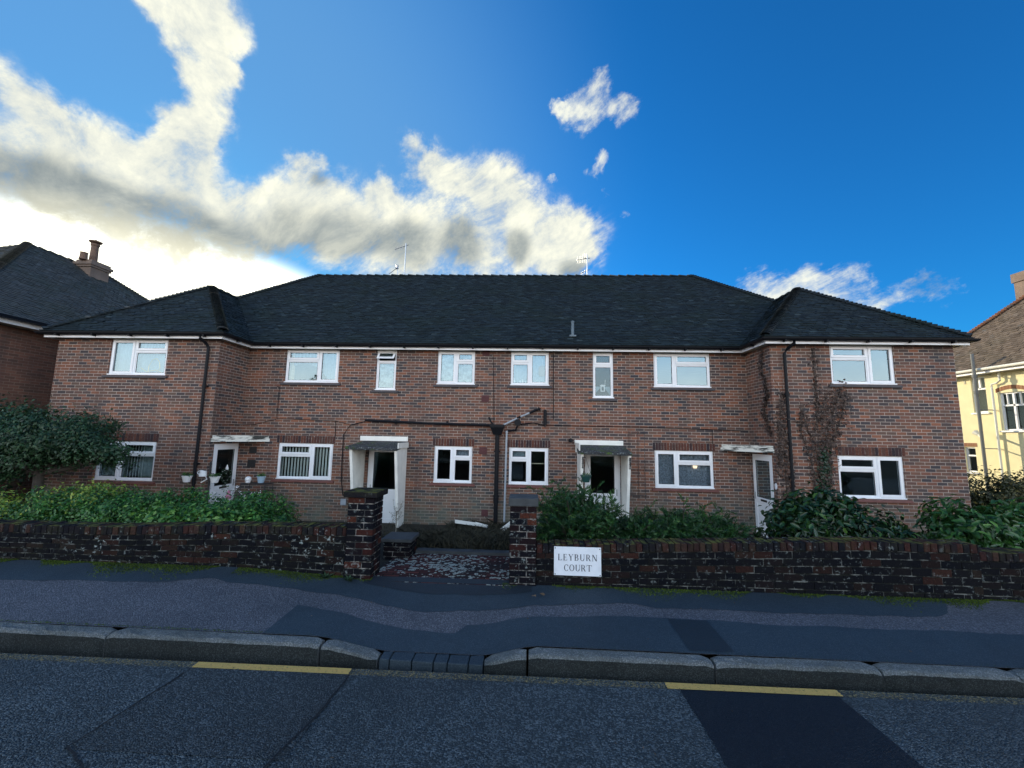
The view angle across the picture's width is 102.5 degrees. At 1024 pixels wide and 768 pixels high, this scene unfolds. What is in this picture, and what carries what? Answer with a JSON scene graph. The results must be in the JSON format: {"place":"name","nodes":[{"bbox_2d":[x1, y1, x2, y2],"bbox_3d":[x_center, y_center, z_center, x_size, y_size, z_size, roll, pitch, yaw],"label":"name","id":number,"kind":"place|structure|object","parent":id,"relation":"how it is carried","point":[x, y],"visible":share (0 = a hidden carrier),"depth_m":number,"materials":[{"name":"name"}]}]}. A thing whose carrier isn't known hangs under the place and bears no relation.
{"place":"outdoors","nodes":[
{"label":"outdoors","id":0,"kind":"place"},
{"bbox_2d":[375,553,509,585],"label":"path","id":1,"kind":"structure","parent":0,"point":[456,566],"depth_m":5.57,"materials":[{"name":"brick"}]},
{"bbox_2d":[0,512,1015,675],"bbox_3d":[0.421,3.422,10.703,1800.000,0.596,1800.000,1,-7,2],"label":"ground","id":2,"kind":"structure","parent":0,"point":[404,528],"depth_m":4.54,"materials":[{"name":"soil"}]},
{"bbox_2d":[0,477,17,518],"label":"dark shrub","id":3,"kind":"object","parent":2,"relation":"on","point":[1,489],"visible":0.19,"depth_m":6.93,"materials":[{"name":"green plant"}]},
{"bbox_2d":[0,392,57,507],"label":"tall shrub","id":4,"kind":"object","parent":2,"relation":"on","point":[19,480],"visible":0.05,"depth_m":9.07,"materials":[{"name":"green plant"}]},
{"bbox_2d":[0,476,136,520],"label":"variegated shrub","id":5,"kind":"object","parent":2,"relation":"on","point":[2,501],"visible":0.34,"depth_m":6.28,"materials":[{"name":"green plant"}]},
{"bbox_2d":[0,395,145,512],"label":"tree","id":6,"kind":"object","parent":2,"relation":"on","point":[65,443],"visible":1,"depth_m":7.59,"materials":[{"name":"green plant"}]},
{"bbox_2d":[0,239,148,511],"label":"brick house","id":7,"kind":"structure","parent":2,"relation":"on","point":[40,287],"depth_m":12.08,"materials":[{"name":"brick"}]},
{"bbox_2d":[0,479,306,522],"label":"hedge","id":8,"kind":"object","parent":2,"relation":"on","point":[120,512],"visible":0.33,"depth_m":6.10,"materials":[{"name":"green plant"}]},
{"bbox_2d":[0,519,346,575],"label":"garden wall","id":9,"kind":"structure","parent":2,"relation":"on","point":[311,548],"depth_m":5.22,"materials":[{"name":"brick"}]},
{"bbox_2d":[131,497,276,522],"bbox_3d":[-4.327,2.076,5.750,2.048,0.945,0.824,1,-7,2],"label":"leafy plant","id":10,"kind":"object","parent":2,"relation":"on","point":[169,515],"visible":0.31,"depth_m":5.72,"materials":[{"name":"green plant"}]},
{"bbox_2d":[206,461,213,499],"bbox_3d":[-7.246,2.650,9.859,0.175,1.580,0.060,1,-7,2],"label":"black post","id":11,"kind":"object","parent":2,"relation":"on","point":[210,473],"visible":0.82,"depth_m":9.90,"materials":[{"name":"metal"}]},
{"bbox_2d":[197,470,206,482],"bbox_3d":[-7.457,2.228,9.894,0.239,0.301,0.168,5,-8,-29],"label":"watering can","id":12,"kind":"object","parent":11,"relation":"hanging from","point":[202,473],"visible":1,"depth_m":9.86,"materials":[{"name":"white plastic"}]},
{"bbox_2d":[208,473,224,482],"bbox_3d":[-7.132,2.247,9.896,0.320,0.263,0.307,1,-7,2],"label":"plant pot","id":13,"kind":"object","parent":11,"relation":"hanging from","point":[214,478],"visible":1,"depth_m":9.84,"materials":[{"name":"white plastic"}]},
{"bbox_2d":[239,482,273,499],"bbox_3d":[-6.527,3.048,10.450,0.646,1.060,0.348,1,-7,2],"label":"plant stand","id":14,"kind":"object","parent":2,"relation":"on","point":[256,483],"visible":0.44,"depth_m":10.52,"materials":[{"name":"metal"}]},
{"bbox_2d":[245,476,251,482],"bbox_3d":[-6.751,2.445,10.519,0.148,0.165,0.144,1,-7,2],"label":"glass globe","id":15,"kind":"object","parent":14,"relation":"on","point":[248,479],"visible":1,"depth_m":10.48,"materials":[{"name":"white glass"}]},
{"bbox_2d":[257,472,265,482],"bbox_3d":[-6.421,2.389,10.518,0.251,0.278,0.280,1,-7,2],"label":"plant pot","id":16,"kind":"object","parent":14,"relation":"on","point":[260,478],"visible":1,"depth_m":10.46,"materials":[{"name":"blue plastic"}]},
{"bbox_2d":[343,487,387,579],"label":"gate pillar","id":17,"kind":"structure","parent":2,"relation":"on","point":[363,537],"depth_m":5.11,"materials":[{"name":"brick"}]},
{"bbox_2d":[389,501,403,531],"bbox_3d":[-2.159,2.648,7.686,0.253,0.942,0.324,1,-7,2],"label":"dead seedhead","id":18,"kind":"object","parent":2,"relation":"on","point":[398,511],"visible":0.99,"depth_m":7.68,"materials":[{"name":"plant"}]},
{"bbox_2d":[381,532,418,559],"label":"wall","id":19,"kind":"structure","parent":2,"relation":"on","point":[399,545],"depth_m":5.98,"materials":[{"name":"brick"}]},
{"bbox_2d":[381,518,509,549],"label":"rough grass","id":20,"kind":"structure","parent":2,"relation":"on","point":[492,535],"depth_m":6.97,"materials":[{"name":"green plant"}]},
{"bbox_2d":[455,520,475,525],"bbox_3d":[-1.147,3.403,10.080,0.497,0.145,0.100,3,-7,-13],"label":"gutter offcut","id":21,"kind":"object","parent":20,"relation":"on","point":[465,522],"visible":0.98,"depth_m":10.04,"materials":[{"name":"white paint"}]},
{"bbox_2d":[475,522,487,526],"bbox_3d":[-0.767,3.467,10.091,0.335,0.115,0.100,-1,-7,20],"label":"gutter offcut","id":22,"kind":"object","parent":20,"relation":"on","point":[478,524],"visible":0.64,"depth_m":10.07,"materials":[{"name":"white paint"}]},
{"bbox_2d":[415,548,508,555],"bbox_3d":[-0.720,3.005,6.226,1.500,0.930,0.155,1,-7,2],"label":"path edging","id":23,"kind":"object","parent":2,"relation":"on","point":[463,551],"visible":0.21,"depth_m":6.23,"materials":[{"name":"concrete"}]},
{"bbox_2d":[34,274,980,537],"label":"apartment building","id":24,"kind":"structure","parent":2,"relation":"on","point":[418,404],"depth_m":10.95,"materials":[{"name":"brick"}]},
{"bbox_2d":[87,433,159,484],"bbox_3d":[-9.588,1.844,10.261,1.700,1.240,0.245,1,-7,2],"label":"window","id":25,"kind":"structure","parent":24,"relation":"in","point":[146,468],"depth_m":10.23,"materials":[{"name":"plastic"}]},
{"bbox_2d":[101,339,168,377],"bbox_3d":[-9.552,-0.646,10.559,1.700,1.003,0.227,1,-7,2],"label":"window","id":26,"kind":"structure","parent":24,"relation":"in","point":[133,355],"depth_m":10.59,"materials":[{"name":"plastic"}]},
{"bbox_2d":[141,358,162,372],"bbox_3d":[-9.219,-0.455,10.573,0.660,0.432,0.026,1,-7,2],"label":"arched ornament","id":27,"kind":"object","parent":24,"relation":"in","point":[153,370],"visible":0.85,"depth_m":10.56,"materials":[{"name":"white metal"}]},
{"bbox_2d":[181,471,193,481],"bbox_3d":[-7.825,2.236,9.912,0.280,0.254,0.275,4,-8,-24],"label":"plant pot","id":28,"kind":"object","parent":24,"relation":"attached to","point":[186,477],"visible":1,"depth_m":9.85,"materials":[{"name":"white plastic"}]},
{"bbox_2d":[209,443,238,507],"bbox_3d":[-7.508,2.541,10.655,0.140,1.980,0.920,1,-7,2],"label":"door","id":29,"kind":"structure","parent":24,"relation":"in","point":[230,446],"depth_m":10.69,"materials":[{"name":"plastic"}]},
{"bbox_2d":[220,465,231,484],"bbox_3d":[-7.416,2.372,10.665,0.106,0.557,0.454,1,-7,2],"label":"door wreath","id":30,"kind":"object","parent":29,"relation":"attached to","point":[226,470],"depth_m":10.65,"materials":[{"name":"green plant"}]},
{"bbox_2d":[271,435,335,482],"bbox_3d":[-5.608,2.033,11.191,1.705,1.240,0.237,1,-7,2],"label":"window","id":31,"kind":"structure","parent":24,"relation":"in","point":[284,441],"depth_m":11.18,"materials":[{"name":"plastic"}]},
{"bbox_2d":[280,350,340,385],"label":"window","id":32,"kind":"structure","parent":24,"relation":"in","point":[330,368],"depth_m":11.51,"materials":[{"name":"plastic"}]},
{"bbox_2d":[367,450,394,522],"bbox_3d":[-3.425,2.708,11.023,0.930,2.050,0.140,1,-7,2],"label":"door","id":33,"kind":"structure","parent":24,"relation":"in","point":[388,499],"depth_m":10.96,"materials":[{"name":"plastic"}]},
{"bbox_2d":[371,350,397,392],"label":"window","id":34,"kind":"structure","parent":24,"relation":"in","point":[386,370],"depth_m":11.41,"materials":[{"name":"plastic"}]},
{"bbox_2d":[395,243,407,273],"bbox_3d":[-4.294,-4.808,15.922,0.524,1.370,0.044,2,-7,-9],"label":"tv aerial","id":35,"kind":"object","parent":24,"relation":"attached to","point":[405,254],"visible":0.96,"depth_m":15.95,"materials":[{"name":"metal"}]},
{"bbox_2d":[429,438,474,486],"bbox_3d":[-1.572,2.086,11.009,1.205,1.240,0.223,1,-7,2],"label":"window","id":36,"kind":"structure","parent":24,"relation":"in","point":[458,451],"depth_m":10.99,"materials":[{"name":"plastic"}]},
{"bbox_2d":[433,351,477,386],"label":"window","id":37,"kind":"structure","parent":24,"relation":"in","point":[457,368],"depth_m":11.34,"materials":[{"name":"plastic"}]},
{"bbox_2d":[506,440,551,487],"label":"window","id":38,"kind":"structure","parent":24,"relation":"in","point":[523,453],"depth_m":10.91,"materials":[{"name":"plastic"}]},
{"bbox_2d":[507,352,551,388],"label":"window","id":39,"kind":"structure","parent":24,"relation":"in","point":[524,365],"depth_m":11.24,"materials":[{"name":"plastic"}]},
{"bbox_2d":[538,366,544,376],"bbox_3d":[0.828,-0.447,11.291,0.200,0.480,0.080,1,-7,2],"label":"pendant lamp","id":40,"kind":"object","parent":24,"relation":"hanging from","point":[541,371],"visible":0.96,"depth_m":11.25,"materials":[{"name":"white"}]},
{"bbox_2d":[577,253,589,274],"bbox_3d":[2.709,-4.502,15.592,0.532,0.943,0.096,2,-7,-9],"label":"tv aerial","id":41,"kind":"object","parent":24,"relation":"attached to","point":[587,258],"visible":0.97,"depth_m":15.60,"materials":[{"name":"metal"}]},
{"bbox_2d":[585,454,620,517],"bbox_3d":[2.370,2.765,10.773,0.930,2.030,0.140,1,-7,2],"label":"door","id":42,"kind":"structure","parent":24,"relation":"in","point":[588,457],"depth_m":10.78,"materials":[{"name":"plastic"}]},
{"bbox_2d":[590,353,616,400],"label":"window","id":43,"kind":"structure","parent":24,"relation":"in","point":[595,364],"depth_m":11.12,"materials":[{"name":"plastic"}]},
{"bbox_2d":[651,353,714,390],"bbox_3d":[4.546,-0.327,11.016,1.665,1.003,0.155,1,-7,2],"label":"window","id":44,"kind":"structure","parent":24,"relation":"in","point":[674,363],"depth_m":11.02,"materials":[{"name":"plastic"}]},
{"bbox_2d":[652,442,718,492],"bbox_3d":[4.481,2.167,10.750,1.685,1.240,0.233,1,-7,2],"label":"window","id":45,"kind":"structure","parent":24,"relation":"in","point":[674,468],"depth_m":10.76,"materials":[{"name":"plastic"}]},
{"bbox_2d":[752,454,774,537],"bbox_3d":[6.178,2.721,10.044,0.140,1.980,0.920,1,-7,2],"label":"door","id":46,"kind":"structure","parent":24,"relation":"in","point":[762,464],"depth_m":10.12,"materials":[{"name":"plastic"}]},
{"bbox_2d":[757,349,771,436],"bbox_3d":[6.115,0.205,9.985,0.143,2.173,0.540,1,-7,2],"label":"creeper","id":47,"kind":"object","parent":24,"relation":"attached to","point":[760,366],"visible":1,"depth_m":9.96,"materials":[{"name":"brown plant"}]},
{"bbox_2d":[773,381,801,500],"bbox_3d":[6.336,1.379,9.521,0.573,3.016,0.169,1,-7,2],"label":"creeper","id":48,"kind":"object","parent":24,"relation":"attached to","point":[782,440],"visible":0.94,"depth_m":9.53,"materials":[{"name":"brown plant"}]},
{"bbox_2d":[814,446,837,498],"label":"creeper","id":49,"kind":"object","parent":24,"relation":"attached to","point":[823,457],"visible":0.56,"depth_m":9.39,"materials":[{"name":"green plant"}]},
{"bbox_2d":[795,346,862,495],"bbox_3d":[7.369,0.897,9.553,1.561,3.916,0.178,1,-7,2],"label":"creeper","id":50,"kind":"object","parent":24,"relation":"attached to","point":[828,426],"visible":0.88,"depth_m":9.55,"materials":[{"name":"brown plant"}]},
{"bbox_2d":[828,346,902,387],"bbox_3d":[8.296,-0.414,9.745,1.645,1.003,0.155,1,-7,2],"label":"window","id":51,"kind":"structure","parent":24,"relation":"in","point":[865,357],"depth_m":9.75,"materials":[{"name":"plastic"}]},
{"bbox_2d":[835,447,913,503],"bbox_3d":[8.242,2.076,9.440,1.640,1.240,0.155,1,-7,2],"label":"window","id":52,"kind":"structure","parent":24,"relation":"in","point":[875,455],"depth_m":9.45,"materials":[{"name":"plastic"}]},
{"bbox_2d":[509,494,538,585],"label":"gate pillar","id":53,"kind":"structure","parent":2,"relation":"on","point":[522,545],"depth_m":5.00,"materials":[{"name":"brick"}]},
{"bbox_2d":[526,477,664,546],"bbox_3d":[1.049,2.005,5.955,2.016,1.330,1.778,1,-7,2],"label":"conifer shrub","id":54,"kind":"object","parent":2,"relation":"on","point":[568,515],"visible":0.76,"depth_m":5.71,"materials":[{"name":"green plant"}]},
{"bbox_2d":[615,493,754,538],"bbox_3d":[2.394,2.163,6.023,1.909,1.083,1.718,1,-7,2],"label":"conifer shrub","id":55,"kind":"object","parent":2,"relation":"on","point":[678,523],"visible":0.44,"depth_m":5.73,"materials":[{"name":"green plant"}]},
{"bbox_2d":[536,536,983,599],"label":"garden wall","id":56,"kind":"structure","parent":2,"relation":"on","point":[905,567],"depth_m":4.88,"materials":[{"name":"brick"}]},
{"bbox_2d":[554,546,600,576],"bbox_3d":[0.791,2.139,4.956,0.567,0.333,0.016,1,-7,2],"label":"name sign","id":57,"kind":"object","parent":56,"relation":"attached to","point":[577,561],"visible":1,"depth_m":4.95,"materials":[{"name":"metal"}]},
{"bbox_2d":[750,481,910,537],"bbox_3d":[4.707,2.146,6.138,2.266,1.323,1.562,1,-7,2],"label":"laurel shrub","id":58,"kind":"object","parent":2,"relation":"on","point":[827,514],"visible":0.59,"depth_m":5.95,"materials":[{"name":"green plant"}]},
{"bbox_2d":[888,522,927,538],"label":"plant","id":59,"kind":"object","parent":2,"relation":"on","point":[912,533],"visible":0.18,"depth_m":6.25,"materials":[{"name":"green plant"}]},
{"bbox_2d":[872,662,1023,697],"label":"kerb stone","id":60,"kind":"object","parent":2,"relation":"on","point":[945,680],"visible":0.73,"depth_m":3.30,"materials":[{"name":"stone"}]},
{"bbox_2d":[913,491,1023,548],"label":"laurel shrub","id":61,"kind":"object","parent":2,"relation":"on","point":[990,527],"visible":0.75,"depth_m":6.45,"materials":[{"name":"green plant"}]},
{"bbox_2d":[953,271,1023,492],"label":"cream house","id":62,"kind":"structure","parent":2,"relation":"on","point":[989,367],"depth_m":15.20,"materials":[{"name":"paint"}]},
{"bbox_2d":[964,443,978,473],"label":"window","id":63,"kind":"structure","parent":62,"relation":"in","point":[972,446],"depth_m":15.97,"materials":[{"name":"plastic"}]},
{"bbox_2d":[971,376,989,414],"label":"window","id":64,"kind":"structure","parent":62,"relation":"in","point":[980,380],"depth_m":15.70,"materials":[{"name":"plastic"}]},
{"bbox_2d":[995,385,1023,431],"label":"window","id":65,"kind":"structure","parent":62,"relation":"in","point":[1014,401],"depth_m":14.60,"materials":[{"name":"plastic"}]},
{"bbox_2d":[967,465,1023,512],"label":"garden hedge","id":66,"kind":"object","parent":2,"relation":"on","point":[1004,488],"visible":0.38,"depth_m":10.78,"materials":[{"name":"green plant"}]},
{"bbox_2d":[1007,669,1023,690],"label":"kerb stone","id":67,"kind":"object","parent":2,"relation":"on","point":[1019,673],"visible":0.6,"depth_m":3.34,"materials":[{"name":"stone"}]},
{"bbox_2d":[0,653,1023,767],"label":"road","id":68,"kind":"structure","parent":0,"point":[50,710],"depth_m":2.79,"materials":[{"name":"grey asphalt"}]},
{"bbox_2d":[0,653,194,666],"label":"debris","id":69,"kind":"object","parent":68,"relation":"on","point":[94,659],"visible":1,"depth_m":3.43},
{"bbox_2d":[65,672,183,767],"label":"road seam","id":70,"kind":"object","parent":68,"relation":"on","point":[76,759],"visible":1,"depth_m":2.59,"materials":[{"name":"black asphalt"}]},
{"bbox_2d":[72,667,348,759],"bbox_3d":[-1.985,2.269,2.898,1.330,0.008,0.900,1,-7,2],"label":"road patch","id":71,"kind":"object","parent":68,"relation":"on","point":[219,712],"visible":1,"depth_m":2.79,"materials":[{"name":"grey asphalt"}]},
{"bbox_2d":[192,662,351,673],"bbox_3d":[-1.969,2.327,3.371,1.314,0.001,0.083,1,-7,2],"label":"road marking","id":72,"kind":"object","parent":68,"relation":"on","point":[270,667],"visible":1,"depth_m":3.37,"materials":[{"name":"yellow paint"}]},
{"bbox_2d":[262,675,349,767],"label":"road seam","id":73,"kind":"object","parent":68,"relation":"on","point":[283,747],"visible":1,"depth_m":2.71,"materials":[{"name":"black asphalt"}]},
{"bbox_2d":[349,669,665,687],"bbox_3d":[-0.053,2.352,3.285,2.520,0.001,0.088,1,-7,2],"label":"road marking","id":74,"kind":"object","parent":68,"relation":"on","point":[358,672],"visible":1,"depth_m":3.29,"materials":[{"name":"yellow paint"}]},
{"bbox_2d":[664,682,842,695],"bbox_3d":[1.871,2.378,3.204,1.331,0.001,0.083,1,-7,2],"label":"road marking","id":75,"kind":"object","parent":68,"relation":"on","point":[781,690],"visible":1,"depth_m":3.20,"materials":[{"name":"yellow paint"}]},
{"bbox_2d":[679,688,923,767],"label":"road patch","id":76,"kind":"object","parent":68,"relation":"on","point":[763,730],"visible":1,"depth_m":2.74,"materials":[{"name":"black asphalt"}]},
{"bbox_2d":[841,690,1023,703],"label":"road marking","id":77,"kind":"object","parent":68,"relation":"on","point":[981,699],"visible":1,"depth_m":3.14,"materials":[{"name":"yellow paint"}]},
{"bbox_2d":[0,578,1023,668],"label":"pavement","id":78,"kind":"structure","parent":0,"point":[210,604],"depth_m":4.25,"materials":[{"name":"grey asphalt"}]},
{"bbox_2d":[0,622,117,657],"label":"kerb stone","id":79,"kind":"object","parent":78,"relation":"on","point":[52,639],"visible":0.87,"depth_m":3.71,"materials":[{"name":"stone"}]},
{"bbox_2d":[0,558,236,578],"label":"moss","id":80,"kind":"object","parent":78,"relation":"on","point":[96,563],"visible":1,"depth_m":5.13,"materials":[{"name":"green plant"}]},
{"bbox_2d":[104,628,324,666],"bbox_3d":[-2.664,2.385,3.680,1.951,0.266,0.150,1,-7,3],"label":"kerb stone","id":81,"kind":"object","parent":78,"relation":"on","point":[183,645],"visible":0.85,"depth_m":3.63,"materials":[{"name":"stone"}]},
{"bbox_2d":[320,639,381,669],"bbox_3d":[-1.416,2.412,3.611,0.500,0.242,0.155,1,-7,2],"label":"kerb stone","id":82,"kind":"object","parent":78,"relation":"on","point":[335,653],"visible":0.83,"depth_m":3.56,"materials":[{"name":"stone"}]},
{"bbox_2d":[379,651,483,673],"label":"dropped kerb","id":83,"kind":"structure","parent":78,"relation":"on","point":[419,662],"depth_m":3.53,"materials":[{"name":"grey concrete"}]},
{"bbox_2d":[0,560,947,616],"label":"pavement patch","id":84,"kind":"object","parent":78,"relation":"on","point":[428,602],"visible":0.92,"depth_m":4.67,"materials":[{"name":"grey asphalt"}]},
{"bbox_2d":[232,567,372,583],"bbox_3d":[-2.568,2.329,4.954,1.714,0.098,0.365,1,-7,2],"label":"moss","id":85,"kind":"object","parent":84,"relation":"on","point":[246,569],"visible":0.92,"depth_m":5.05,"materials":[{"name":"green plant"}]},
{"bbox_2d":[320,571,333,577],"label":"weed","id":86,"kind":"object","parent":84,"relation":"on","point":[324,575],"visible":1,"depth_m":5.03,"materials":[{"name":"green plant"}]},
{"bbox_2d":[344,575,352,581],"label":"weed","id":87,"kind":"object","parent":84,"relation":"on","point":[349,578],"visible":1,"depth_m":4.96,"materials":[{"name":"green plant"}]},
{"bbox_2d":[364,576,530,594],"bbox_3d":[-0.770,2.403,4.891,2.000,0.043,0.416,1,-7,2],"label":"pavement patch","id":88,"kind":"object","parent":84,"relation":"on","point":[436,586],"visible":0.95,"depth_m":4.89,"materials":[{"name":"grey asphalt"}]},
{"bbox_2d":[484,649,525,675],"bbox_3d":[-0.058,2.424,3.538,0.360,0.251,0.151,1,-7,2],"label":"kerb stone","id":89,"kind":"object","parent":78,"relation":"on","point":[510,663],"visible":0.78,"depth_m":3.48,"materials":[{"name":"stone"}]},
{"bbox_2d":[528,647,714,683],"bbox_3d":[0.908,2.430,3.489,1.535,0.263,0.161,1,-7,2],"label":"kerb stone","id":90,"kind":"object","parent":78,"relation":"on","point":[618,665],"visible":0.84,"depth_m":3.44,"materials":[{"name":"stone"}]},
{"bbox_2d":[264,605,1023,667],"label":"pavement patch","id":91,"kind":"object","parent":78,"relation":"on","point":[943,647],"visible":1,"depth_m":3.80,"materials":[{"name":"grey asphalt"}]},
{"bbox_2d":[3,619,1022,667],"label":"moss","id":92,"kind":"object","parent":91,"relation":"on","point":[245,631],"visible":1,"depth_m":3.81,"materials":[{"name":"green plant"}]},
{"bbox_2d":[668,618,732,651],"bbox_3d":[1.748,2.343,3.851,0.380,0.017,0.593,1,-7,2],"label":"pavement patch","id":93,"kind":"object","parent":91,"relation":"on","point":[699,635],"visible":1,"depth_m":3.81,"materials":[{"name":"grey asphalt"}]},
{"bbox_2d":[502,583,1023,612],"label":"moss","id":94,"kind":"object","parent":78,"relation":"on","point":[978,601],"visible":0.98,"depth_m":4.76,"materials":[{"name":"green plant"}]},
{"bbox_2d":[710,656,883,691],"bbox_3d":[2.346,2.445,3.410,1.305,0.267,0.159,1,-7,2],"label":"kerb stone","id":95,"kind":"object","parent":78,"relation":"on","point":[798,673],"visible":0.78,"depth_m":3.36,"materials":[{"name":"stone"}]},
{"bbox_2d":[977,547,1023,600],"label":"garden wall","id":96,"kind":"structure","parent":78,"relation":"on","point":[1002,571],"depth_m":4.78,"materials":[{"name":"brick"}]},
{"bbox_2d":[0,0,1023,331],"label":"sky","id":97,"kind":"structure","parent":0,"point":[865,152],"materials":[{"name":"blue"}]},
{"bbox_2d":[296,519,928,542],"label":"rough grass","id":98,"kind":"structure","parent":0,"point":[384,527],"depth_m":10.11,"materials":[{"name":"green plant"}]},
{"bbox_3d":[1.727,1.891,9.895,0.088,0.287,0.147,1,-7,2],"label":"basket bracket","id":99,"kind":"object","parent":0,"visible":0},
{"bbox_2d":[580,459,591,481],"bbox_3d":[1.764,2.051,9.819,0.272,0.571,0.288,1,-7,2],"label":"hanging basket","id":100,"kind":"object","parent":99,"relation":"hanging from","point":[585,478],"visible":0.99,"depth_m":9.71,"materials":[{"name":"green plastic"}]}
]}

